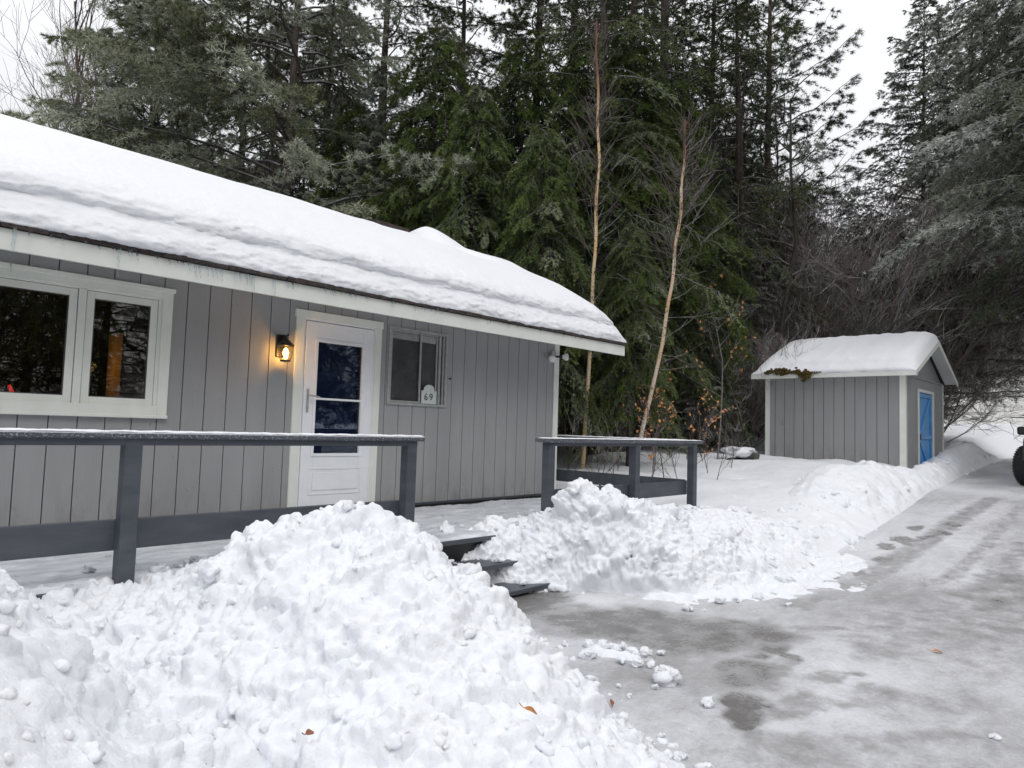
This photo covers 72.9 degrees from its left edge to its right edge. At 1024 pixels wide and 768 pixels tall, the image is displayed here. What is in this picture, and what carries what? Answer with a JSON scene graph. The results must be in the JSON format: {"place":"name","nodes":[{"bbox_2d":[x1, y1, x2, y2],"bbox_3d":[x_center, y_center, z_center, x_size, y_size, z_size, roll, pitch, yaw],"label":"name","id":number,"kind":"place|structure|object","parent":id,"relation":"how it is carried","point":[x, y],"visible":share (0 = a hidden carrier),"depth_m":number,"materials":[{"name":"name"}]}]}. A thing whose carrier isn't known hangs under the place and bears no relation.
{"place":"outdoors","nodes":[
{"label":"outdoors","id":0,"kind":"place"},
{"bbox_2d":[431,61,516,228],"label":"hemlock","id":1,"kind":"object","parent":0,"point":[471,79],"visible":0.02,"depth_m":25.39,"materials":[{"name":"plant"}]},
{"bbox_2d":[0,0,1016,375],"label":"sky","id":2,"kind":"structure","parent":0,"point":[879,20],"materials":[{"name":"white"}]},
{"bbox_2d":[510,457,1023,767],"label":"driveway","id":3,"kind":"structure","parent":0,"point":[828,678],"depth_m":4.67,"materials":[{"name":"ice"}]},
{"bbox_2d":[0,500,713,767],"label":"snow pile","id":4,"kind":"object","parent":3,"relation":"on","point":[358,634],"visible":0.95,"depth_m":2.83,"materials":[{"name":"snow"}]},
{"bbox_2d":[578,649,597,659],"bbox_3d":[0.482,1.725,4.416,0.101,0.074,0.109,-2,-5,43],"label":"snow chunk","id":5,"kind":"object","parent":3,"relation":"on","point":[587,654],"visible":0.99,"depth_m":4.39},
{"bbox_2d":[585,644,653,660],"bbox_3d":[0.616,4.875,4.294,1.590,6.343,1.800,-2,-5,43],"label":"snow ridge","id":6,"kind":"structure","parent":3,"relation":"on","point":[603,652],"depth_m":4.46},
{"bbox_2d":[639,646,652,660],"bbox_3d":[0.852,1.737,4.439,0.090,0.102,0.120,2,-4,-9],"label":"snow chunk","id":7,"kind":"object","parent":6,"relation":"on","point":[645,654],"visible":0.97,"depth_m":4.40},
{"bbox_2d":[439,477,856,595],"bbox_3d":[1.777,1.551,7.371,2.520,1.127,4.700,-2,-5,43],"label":"snow pile","id":8,"kind":"object","parent":3,"relation":"on","point":[584,535],"visible":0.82,"depth_m":6.53,"materials":[{"name":"snow"}]},
{"bbox_2d":[652,664,681,686],"bbox_3d":[0.893,1.695,4.010,0.161,0.133,0.172,-2,-5,43],"label":"snow chunk","id":9,"kind":"object","parent":3,"relation":"on","point":[665,675],"visible":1,"depth_m":3.98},
{"bbox_2d":[532,553,867,603],"bbox_3d":[1.762,2.191,6.512,2.196,0.882,4.986,-2,-5,43],"label":"snow crust","id":10,"kind":"object","parent":3,"relation":"on","point":[828,566],"visible":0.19,"depth_m":6.58},
{"bbox_2d":[700,696,714,707],"bbox_3d":[1.040,1.696,3.690,0.075,0.060,0.066,4,-4,-28],"label":"snow chunk","id":11,"kind":"object","parent":3,"relation":"on","point":[707,702],"visible":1,"depth_m":3.67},
{"bbox_2d":[1012,427,1023,484],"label":"parked car","id":12,"kind":"object","parent":3,"relation":"on","point":[1018,464],"visible":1,"depth_m":13.44,"materials":[{"name":"rubber"}]},
{"bbox_2d":[556,413,1023,516],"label":"ground","id":13,"kind":"structure","parent":0,"point":[763,482],"depth_m":13.87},
{"bbox_2d":[0,25,100,136],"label":"bare tree","id":14,"kind":"object","parent":13,"relation":"on","point":[70,83],"visible":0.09,"depth_m":29.11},
{"bbox_2d":[21,60,90,128],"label":"bare tree","id":15,"kind":"object","parent":13,"relation":"on","point":[56,94],"visible":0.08,"depth_m":28.80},
{"bbox_2d":[1,2,163,132],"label":"bare tree","id":16,"kind":"object","parent":13,"relation":"on","point":[70,64],"visible":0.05,"depth_m":34.16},
{"bbox_2d":[0,0,176,131],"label":"bare tree","id":17,"kind":"object","parent":13,"relation":"on","point":[78,69],"visible":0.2,"depth_m":32.31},
{"bbox_2d":[11,12,165,131],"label":"bare tree","id":18,"kind":"object","parent":13,"relation":"on","point":[49,67],"visible":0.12,"depth_m":33.91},
{"bbox_2d":[27,58,168,140],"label":"bare tree","id":19,"kind":"object","parent":13,"relation":"on","point":[96,101],"visible":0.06,"depth_m":23.75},
{"bbox_2d":[20,0,247,179],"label":"white pine","id":20,"kind":"object","parent":13,"relation":"on","point":[70,76],"visible":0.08,"depth_m":23.53,"materials":[{"name":"green plant"}]},
{"bbox_2d":[55,0,237,171],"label":"spruce","id":21,"kind":"object","parent":13,"relation":"on","point":[114,84],"visible":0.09,"depth_m":22.75,"materials":[{"name":"green plant"}]},
{"bbox_2d":[122,0,350,200],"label":"white pine","id":22,"kind":"object","parent":13,"relation":"on","point":[284,58],"visible":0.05,"depth_m":23.64,"materials":[{"name":"green plant"}]},
{"bbox_2d":[213,107,261,187],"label":"slender tree","id":23,"kind":"object","parent":13,"relation":"on","point":[244,132],"visible":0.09,"depth_m":20.47,"materials":[{"name":"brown plant"}]},
{"bbox_2d":[0,0,476,227],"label":"white pine","id":24,"kind":"object","parent":13,"relation":"on","point":[221,105],"visible":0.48,"depth_m":16.89,"materials":[{"name":"green plant"}]},
{"bbox_2d":[233,39,296,191],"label":"slender tree","id":25,"kind":"object","parent":13,"relation":"on","point":[272,151],"visible":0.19,"depth_m":19.02,"materials":[{"name":"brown plant"}]},
{"bbox_2d":[36,502,549,598],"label":"deck","id":26,"kind":"structure","parent":13,"relation":"on","point":[456,550],"depth_m":6.23,"materials":[{"name":"wood"}]},
{"bbox_2d":[0,430,424,583],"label":"railing","id":27,"kind":"object","parent":26,"relation":"on","point":[125,533],"visible":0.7,"depth_m":4.22,"materials":[{"name":"wood"}]},
{"bbox_2d":[0,428,422,436],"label":"rail snow","id":28,"kind":"structure","parent":27,"relation":"on","point":[96,430],"depth_m":4.50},
{"bbox_2d":[0,498,657,595],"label":"deck snow","id":29,"kind":"structure","parent":26,"relation":"on","point":[43,575],"depth_m":4.98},
{"bbox_2d":[449,534,569,592],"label":"step snow","id":30,"kind":"structure","parent":26,"relation":"on","point":[556,584],"depth_m":6.24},
{"bbox_2d":[535,435,703,510],"bbox_3d":[0.407,1.265,9.137,2.880,1.158,3.280,-2,-5,43],"label":"railing","id":31,"kind":"object","parent":26,"relation":"on","point":[633,484],"visible":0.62,"depth_m":8.59,"materials":[{"name":"wood"}]},
{"bbox_2d":[541,437,700,440],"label":"rail snow","id":32,"kind":"structure","parent":31,"relation":"on","point":[618,439],"depth_m":7.94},
{"bbox_2d":[0,219,627,526],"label":"cabin","id":33,"kind":"object","parent":13,"relation":"on","point":[146,341],"visible":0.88,"depth_m":7.40,"materials":[{"name":"grey"}]},
{"bbox_2d":[10,225,16,267],"bbox_3d":[-3.619,-0.982,5.030,0.027,0.338,0.030,-2,-5,43],"label":"icicle","id":34,"kind":"object","parent":33,"relation":"hanging from","point":[13,237],"visible":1,"depth_m":5.02,"materials":[{"name":"white"}]},
{"bbox_2d":[0,261,175,418],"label":"window frame","id":35,"kind":"structure","parent":33,"relation":"in","point":[82,292],"depth_m":6.02,"materials":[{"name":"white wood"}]},
{"bbox_2d":[275,334,293,361],"bbox_3d":[-2.383,-0.376,7.280,0.200,0.296,0.164,-2,-5,43],"label":"wall lantern","id":36,"kind":"object","parent":33,"relation":"attached to","point":[283,342],"depth_m":7.27,"materials":[{"name":"black metal"}]},
{"bbox_2d":[0,114,626,342],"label":"roof snow","id":37,"kind":"structure","parent":33,"relation":"on","point":[55,180],"depth_m":6.87,"materials":[{"name":"snow"}]},
{"bbox_2d":[297,320,373,506],"bbox_3d":[-1.950,0.379,7.814,0.108,2.093,0.888,-2,-5,43],"label":"storm door","id":38,"kind":"structure","parent":33,"relation":"in","point":[324,478],"depth_m":7.77,"materials":[{"name":"white paint"}]},
{"bbox_2d":[313,342,360,452],"bbox_3d":[-2.032,0.392,7.890,0.051,2.130,0.900,-2,-5,43],"label":"inner door","id":39,"kind":"structure","parent":33,"relation":"in","point":[339,366],"depth_m":7.92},
{"bbox_2d":[386,325,448,407],"bbox_3d":[-1.185,-0.201,8.716,0.056,0.954,0.944,-2,-5,43],"label":"window frame","id":40,"kind":"structure","parent":33,"relation":"in","point":[417,359],"depth_m":8.70,"materials":[{"name":"metal"}]},
{"bbox_2d":[421,385,436,403],"bbox_3d":[-1.054,0.131,8.800,0.018,0.242,0.245,-2,-5,43],"label":"house number plaque","id":41,"kind":"object","parent":33,"relation":"attached to","point":[428,394],"visible":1,"depth_m":8.79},
{"bbox_2d":[240,0,402,215],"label":"hemlock","id":42,"kind":"object","parent":13,"relation":"on","point":[356,96],"visible":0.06,"depth_m":24.42,"materials":[{"name":"plant"}]},
{"bbox_2d":[321,24,365,216],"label":"slender tree","id":43,"kind":"object","parent":13,"relation":"on","point":[342,76],"visible":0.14,"depth_m":20.77,"materials":[{"name":"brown plant"}]},
{"bbox_2d":[304,104,389,218],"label":"cedar","id":44,"kind":"object","parent":13,"relation":"on","point":[349,115],"visible":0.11,"depth_m":19.51,"materials":[{"name":"green plant"}]},
{"bbox_2d":[261,0,474,203],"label":"white pine","id":45,"kind":"object","parent":13,"relation":"on","point":[385,47],"visible":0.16,"depth_m":23.93,"materials":[{"name":"green plant"}]},
{"bbox_2d":[321,68,425,223],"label":"hemlock","id":46,"kind":"object","parent":13,"relation":"on","point":[384,114],"visible":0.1,"depth_m":19.09,"materials":[{"name":"plant"}]},
{"bbox_2d":[382,179,433,231],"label":"cedar","id":47,"kind":"object","parent":13,"relation":"on","point":[415,223],"visible":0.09,"depth_m":16.88,"materials":[{"name":"green plant"}]},
{"bbox_2d":[357,27,498,256],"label":"cedar","id":48,"kind":"object","parent":13,"relation":"on","point":[417,85],"visible":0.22,"depth_m":17.54,"materials":[{"name":"green plant"}]},
{"bbox_2d":[382,0,546,212],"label":"white pine","id":49,"kind":"object","parent":13,"relation":"on","point":[463,4],"visible":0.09,"depth_m":28.70,"materials":[{"name":"green plant"}]},
{"bbox_2d":[406,85,532,268],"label":"cedar","id":50,"kind":"object","parent":13,"relation":"on","point":[461,143],"visible":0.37,"depth_m":15.84,"materials":[{"name":"green plant"}]},
{"bbox_2d":[404,0,629,227],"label":"white pine","id":51,"kind":"object","parent":13,"relation":"on","point":[541,8],"visible":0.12,"depth_m":24.18,"materials":[{"name":"green plant"}]},
{"bbox_2d":[448,29,611,398],"bbox_3d":[0.081,-3.514,17.598,4.835,11.018,5.450,-1,-4,35],"label":"cedar","id":52,"kind":"object","parent":13,"relation":"on","point":[543,94],"visible":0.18,"depth_m":17.38,"materials":[{"name":"green plant"}]},
{"bbox_2d":[492,125,622,467],"bbox_3d":[0.620,-1.819,14.751,3.856,7.561,3.313,-1,-4,36],"label":"cedar","id":53,"kind":"object","parent":13,"relation":"on","point":[530,214],"visible":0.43,"depth_m":14.42,"materials":[{"name":"green plant"}]},
{"bbox_2d":[524,1,620,434],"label":"hemlock","id":54,"kind":"object","parent":13,"relation":"on","point":[558,40],"visible":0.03,"depth_m":20.54,"materials":[{"name":"plant"}]},
{"bbox_2d":[455,0,696,424],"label":"white pine","id":55,"kind":"object","parent":13,"relation":"on","point":[516,18],"visible":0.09,"depth_m":25.04,"materials":[{"name":"green plant"}]},
{"bbox_2d":[557,399,597,469],"bbox_3d":[0.969,1.053,11.263,0.832,1.712,0.556,1,-4,6],"label":"twiggy seedling","id":56,"kind":"object","parent":13,"relation":"on","point":[574,434],"visible":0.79,"depth_m":11.31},
{"bbox_2d":[531,1,653,468],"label":"birch","id":57,"kind":"object","parent":13,"relation":"on","point":[597,125],"visible":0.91,"depth_m":13.87,"materials":[{"name":"brown plant"}]},
{"bbox_2d":[511,35,681,453],"bbox_3d":[1.636,-3.420,17.078,4.722,10.762,5.323,4,-4,-28],"label":"cedar","id":58,"kind":"object","parent":13,"relation":"on","point":[574,84],"visible":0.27,"depth_m":16.70,"materials":[{"name":"green plant"}]},
{"bbox_2d":[486,0,707,454],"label":"hemlock","id":59,"kind":"object","parent":13,"relation":"on","point":[618,23],"visible":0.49,"depth_m":16.77,"materials":[{"name":"green plant"}]},
{"bbox_2d":[595,403,627,473],"bbox_3d":[1.804,1.135,12.683,0.755,1.552,0.504,2,-4,-9],"label":"twiggy seedling","id":60,"kind":"object","parent":13,"relation":"on","point":[611,433],"visible":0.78,"depth_m":12.61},
{"bbox_2d":[516,0,715,421],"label":"white pine","id":61,"kind":"object","parent":13,"relation":"on","point":[659,12],"visible":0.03,"depth_m":29.40,"materials":[{"name":"green plant"}]},
{"bbox_2d":[565,222,686,466],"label":"cedar","id":62,"kind":"object","parent":13,"relation":"on","point":[628,321],"visible":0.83,"depth_m":14.04,"materials":[{"name":"green plant"}]},
{"bbox_2d":[545,0,746,451],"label":"hemlock","id":63,"kind":"object","parent":13,"relation":"on","point":[668,57],"visible":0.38,"depth_m":16.97,"materials":[{"name":"plant"}]},
{"bbox_2d":[559,16,734,451],"bbox_3d":[2.949,-3.758,18.044,5.703,11.531,5.060,3,-4,-15],"label":"cedar","id":64,"kind":"object","parent":13,"relation":"on","point":[625,62],"visible":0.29,"depth_m":17.15,"materials":[{"name":"green plant"}]},
{"bbox_2d":[623,386,673,477],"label":"beech sapling","id":65,"kind":"object","parent":13,"relation":"on","point":[650,456],"visible":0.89,"depth_m":11.53,"materials":[{"name":"brown plant"}]},
{"bbox_2d":[626,0,691,439],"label":"slender tree","id":66,"kind":"object","parent":13,"relation":"on","point":[661,242],"visible":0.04,"depth_m":19.33,"materials":[{"name":"brown plant"}]},
{"bbox_2d":[640,407,682,476],"bbox_3d":[2.371,1.101,11.272,0.515,1.585,0.771,4,-4,-31],"label":"twiggy seedling","id":67,"kind":"object","parent":13,"relation":"on","point":[655,463],"visible":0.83,"depth_m":11.23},
{"bbox_2d":[637,362,690,471],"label":"beech sapling","id":68,"kind":"object","parent":13,"relation":"on","point":[674,414],"visible":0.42,"depth_m":13.70,"materials":[{"name":"brown plant"}]},
{"bbox_2d":[600,92,747,447],"bbox_3d":[2.917,-1.847,12.611,2.689,6.946,2.274,2,-4,-3],"label":"birch","id":69,"kind":"object","parent":13,"relation":"on","point":[674,257],"visible":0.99,"depth_m":12.58,"materials":[{"name":"white plant"}]},
{"bbox_2d":[554,0,822,438],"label":"white pine","id":70,"kind":"object","parent":13,"relation":"on","point":[747,54],"visible":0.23,"depth_m":21.00,"materials":[{"name":"green plant"}]},
{"bbox_2d":[634,77,760,448],"bbox_3d":[4.428,-3.279,18.792,4.610,10.506,5.196,-1,-4,33],"label":"cedar","id":71,"kind":"object","parent":13,"relation":"on","point":[731,278],"visible":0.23,"depth_m":18.05,"materials":[{"name":"green plant"}]},
{"bbox_2d":[685,382,736,462],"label":"beech sapling","id":72,"kind":"object","parent":13,"relation":"on","point":[711,420],"visible":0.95,"depth_m":12.40,"materials":[{"name":"brown plant"}]},
{"bbox_2d":[670,307,752,450],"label":"hemlock","id":73,"kind":"object","parent":13,"relation":"on","point":[709,431],"visible":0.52,"depth_m":17.44,"materials":[{"name":"plant"}]},
{"bbox_2d":[635,11,794,431],"bbox_3d":[6.504,-6.184,26.388,8.855,16.561,8.120,3,-4,-25],"label":"spruce","id":74,"kind":"object","parent":13,"relation":"on","point":[698,99],"visible":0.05,"depth_m":26.47,"materials":[{"name":"green plant"}]},
{"bbox_2d":[664,283,766,458],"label":"beech sapling","id":75,"kind":"object","parent":13,"relation":"on","point":[696,359],"visible":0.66,"depth_m":16.35,"materials":[{"name":"brown plant"}]},
{"bbox_2d":[662,251,776,447],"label":"beech sapling","id":76,"kind":"object","parent":13,"relation":"on","point":[745,336],"visible":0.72,"depth_m":16.85,"materials":[{"name":"brown plant"}]},
{"bbox_2d":[675,194,764,446],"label":"cedar","id":77,"kind":"object","parent":13,"relation":"on","point":[723,252],"visible":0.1,"depth_m":20.21,"materials":[{"name":"green plant"}]},
{"bbox_2d":[646,0,810,428],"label":"white pine","id":78,"kind":"object","parent":13,"relation":"on","point":[716,40],"visible":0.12,"depth_m":26.85,"materials":[{"name":"green plant"}]},
{"bbox_2d":[710,105,753,226],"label":"slender tree","id":79,"kind":"object","parent":13,"relation":"on","point":[720,135],"visible":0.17,"depth_m":22.88,"materials":[{"name":"brown plant"}]},
{"bbox_2d":[677,208,787,444],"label":"hemlock","id":80,"kind":"object","parent":13,"relation":"on","point":[758,288],"visible":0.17,"depth_m":20.87,"materials":[{"name":"plant"}]},
{"bbox_2d":[720,446,759,459],"bbox_3d":[5.049,1.650,15.380,0.812,0.534,1.114,2,-4,-4],"label":"boulder","id":81,"kind":"object","parent":13,"relation":"on","point":[745,453],"visible":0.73,"depth_m":15.04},
{"bbox_2d":[677,279,807,435],"bbox_3d":[7.234,-1.158,24.725,7.854,6.355,7.124,5,-5,-40],"label":"bare shrub","id":82,"kind":"object","parent":13,"relation":"on","point":[762,329],"visible":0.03,"depth_m":22.38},
{"bbox_2d":[681,130,803,417],"bbox_3d":[8.772,-3.995,27.491,6.413,12.246,6.838,-1,-4,34],"label":"hemlock","id":83,"kind":"object","parent":13,"relation":"on","point":[755,222],"visible":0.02,"depth_m":27.14,"materials":[{"name":"plant"}]},
{"bbox_2d":[717,168,769,446],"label":"slender tree","id":84,"kind":"object","parent":13,"relation":"on","point":[741,271],"visible":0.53,"depth_m":19.62,"materials":[{"name":"brown plant"}]},
{"bbox_2d":[663,310,826,447],"bbox_3d":[5.981,-0.111,18.495,4.800,3.884,4.354,0,-4,20],"label":"bare shrub","id":85,"kind":"object","parent":13,"relation":"on","point":[760,382],"visible":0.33,"depth_m":18.20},
{"bbox_2d":[691,112,798,413],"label":"bare tree","id":86,"kind":"object","parent":13,"relation":"on","point":[735,173],"visible":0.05,"depth_m":24.18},
{"bbox_2d":[721,42,777,412],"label":"slender tree","id":87,"kind":"object","parent":13,"relation":"on","point":[741,134],"visible":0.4,"depth_m":21.49,"materials":[{"name":"brown plant"}]},
{"bbox_2d":[685,0,832,443],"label":"hemlock","id":88,"kind":"object","parent":13,"relation":"on","point":[738,91],"visible":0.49,"depth_m":21.78,"materials":[{"name":"plant"}]},
{"bbox_2d":[746,94,797,409],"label":"slender tree","id":89,"kind":"object","parent":13,"relation":"on","point":[767,261],"visible":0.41,"depth_m":22.96,"materials":[{"name":"brown plant"}]},
{"bbox_2d":[715,31,854,237],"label":"bare tree","id":90,"kind":"object","parent":13,"relation":"on","point":[771,117],"visible":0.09,"depth_m":28.40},
{"bbox_2d":[756,75,827,353],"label":"slender tree","id":91,"kind":"object","parent":13,"relation":"on","point":[787,289],"visible":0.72,"depth_m":19.52,"materials":[{"name":"brown plant"}]},
{"bbox_2d":[677,0,929,437],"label":"white pine","id":92,"kind":"object","parent":13,"relation":"on","point":[796,126],"visible":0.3,"depth_m":23.58,"materials":[{"name":"green plant"}]},
{"bbox_2d":[772,175,849,337],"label":"spruce","id":93,"kind":"object","parent":13,"relation":"on","point":[810,257],"visible":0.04,"depth_m":27.22,"materials":[{"name":"green plant"}]},
{"bbox_2d":[747,276,908,438],"bbox_3d":[8.966,-0.953,22.691,6.728,6.002,7.418,1,-4,13],"label":"bare shrub","id":94,"kind":"object","parent":13,"relation":"on","point":[893,328],"visible":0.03,"depth_m":22.02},
{"bbox_2d":[825,192,874,304],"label":"spruce","id":95,"kind":"object","parent":13,"relation":"on","point":[852,199],"visible":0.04,"depth_m":30.45,"materials":[{"name":"green plant"}]},
{"bbox_2d":[751,340,957,468],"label":"shed","id":96,"kind":"structure","parent":13,"relation":"on","point":[894,418],"depth_m":15.82,"materials":[{"name":"wood"}]},
{"bbox_2d":[764,367,820,381],"bbox_3d":[6.532,-0.216,16.185,1.352,0.364,0.173,-2,-5,43],"label":"moss clump","id":97,"kind":"object","parent":96,"relation":"on","point":[804,374],"visible":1,"depth_m":16.10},
{"bbox_2d":[752,332,937,374],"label":"roof snow","id":98,"kind":"structure","parent":96,"relation":"on","point":[907,351],"depth_m":15.90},
{"bbox_2d":[920,393,931,463],"bbox_3d":[9.588,1.219,16.102,0.068,1.995,1.240,-2,-5,43],"label":"shed door","id":99,"kind":"structure","parent":96,"relation":"in","point":[925,399],"depth_m":16.18,"materials":[{"name":"blue paint"}]},
{"bbox_2d":[710,122,1021,429],"bbox_3d":[12.022,-2.999,24.052,13.090,10.592,11.873,3,-4,-17],"label":"bare shrub","id":100,"kind":"object","parent":13,"relation":"on","point":[831,309],"visible":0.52,"depth_m":20.72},
{"bbox_2d":[732,141,1023,442],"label":"bare shrub","id":101,"kind":"object","parent":13,"relation":"on","point":[990,340],"visible":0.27,"depth_m":22.06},
{"bbox_2d":[759,441,1001,565],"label":"snow bank","id":102,"kind":"structure","parent":13,"relation":"on","point":[836,507],"depth_m":10.63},
{"bbox_2d":[806,260,1023,429],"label":"bare shrub","id":103,"kind":"object","parent":13,"relation":"on","point":[959,382],"visible":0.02,"depth_m":26.41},
{"bbox_2d":[817,236,1023,442],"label":"bare shrub","id":104,"kind":"object","parent":13,"relation":"on","point":[968,390],"visible":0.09,"depth_m":23.61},
{"bbox_2d":[827,0,1023,407],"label":"spruce","id":105,"kind":"object","parent":13,"relation":"on","point":[923,102],"visible":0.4,"depth_m":25.45,"materials":[{"name":"green plant"}]},
{"bbox_2d":[898,229,978,422],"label":"spruce","id":106,"kind":"object","parent":13,"relation":"on","point":[953,407],"visible":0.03,"depth_m":28.01,"materials":[{"name":"green plant"}]},
{"bbox_2d":[861,0,1023,426],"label":"hemlock","id":107,"kind":"object","parent":13,"relation":"on","point":[1019,300],"visible":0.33,"depth_m":20.82,"materials":[{"name":"green plant"}]},
{"bbox_2d":[863,0,1023,438],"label":"hemlock","id":108,"kind":"object","parent":13,"relation":"on","point":[979,132],"visible":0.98,"depth_m":16.73,"materials":[{"name":"plant"}]},
{"bbox_2d":[883,0,1023,340],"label":"hemlock","id":109,"kind":"object","parent":13,"relation":"on","point":[962,47],"visible":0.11,"depth_m":48.70,"materials":[{"name":"plant"}]},
{"bbox_2d":[944,375,1023,426],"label":"snow bank","id":110,"kind":"structure","parent":13,"relation":"on","point":[1020,402],"depth_m":39.73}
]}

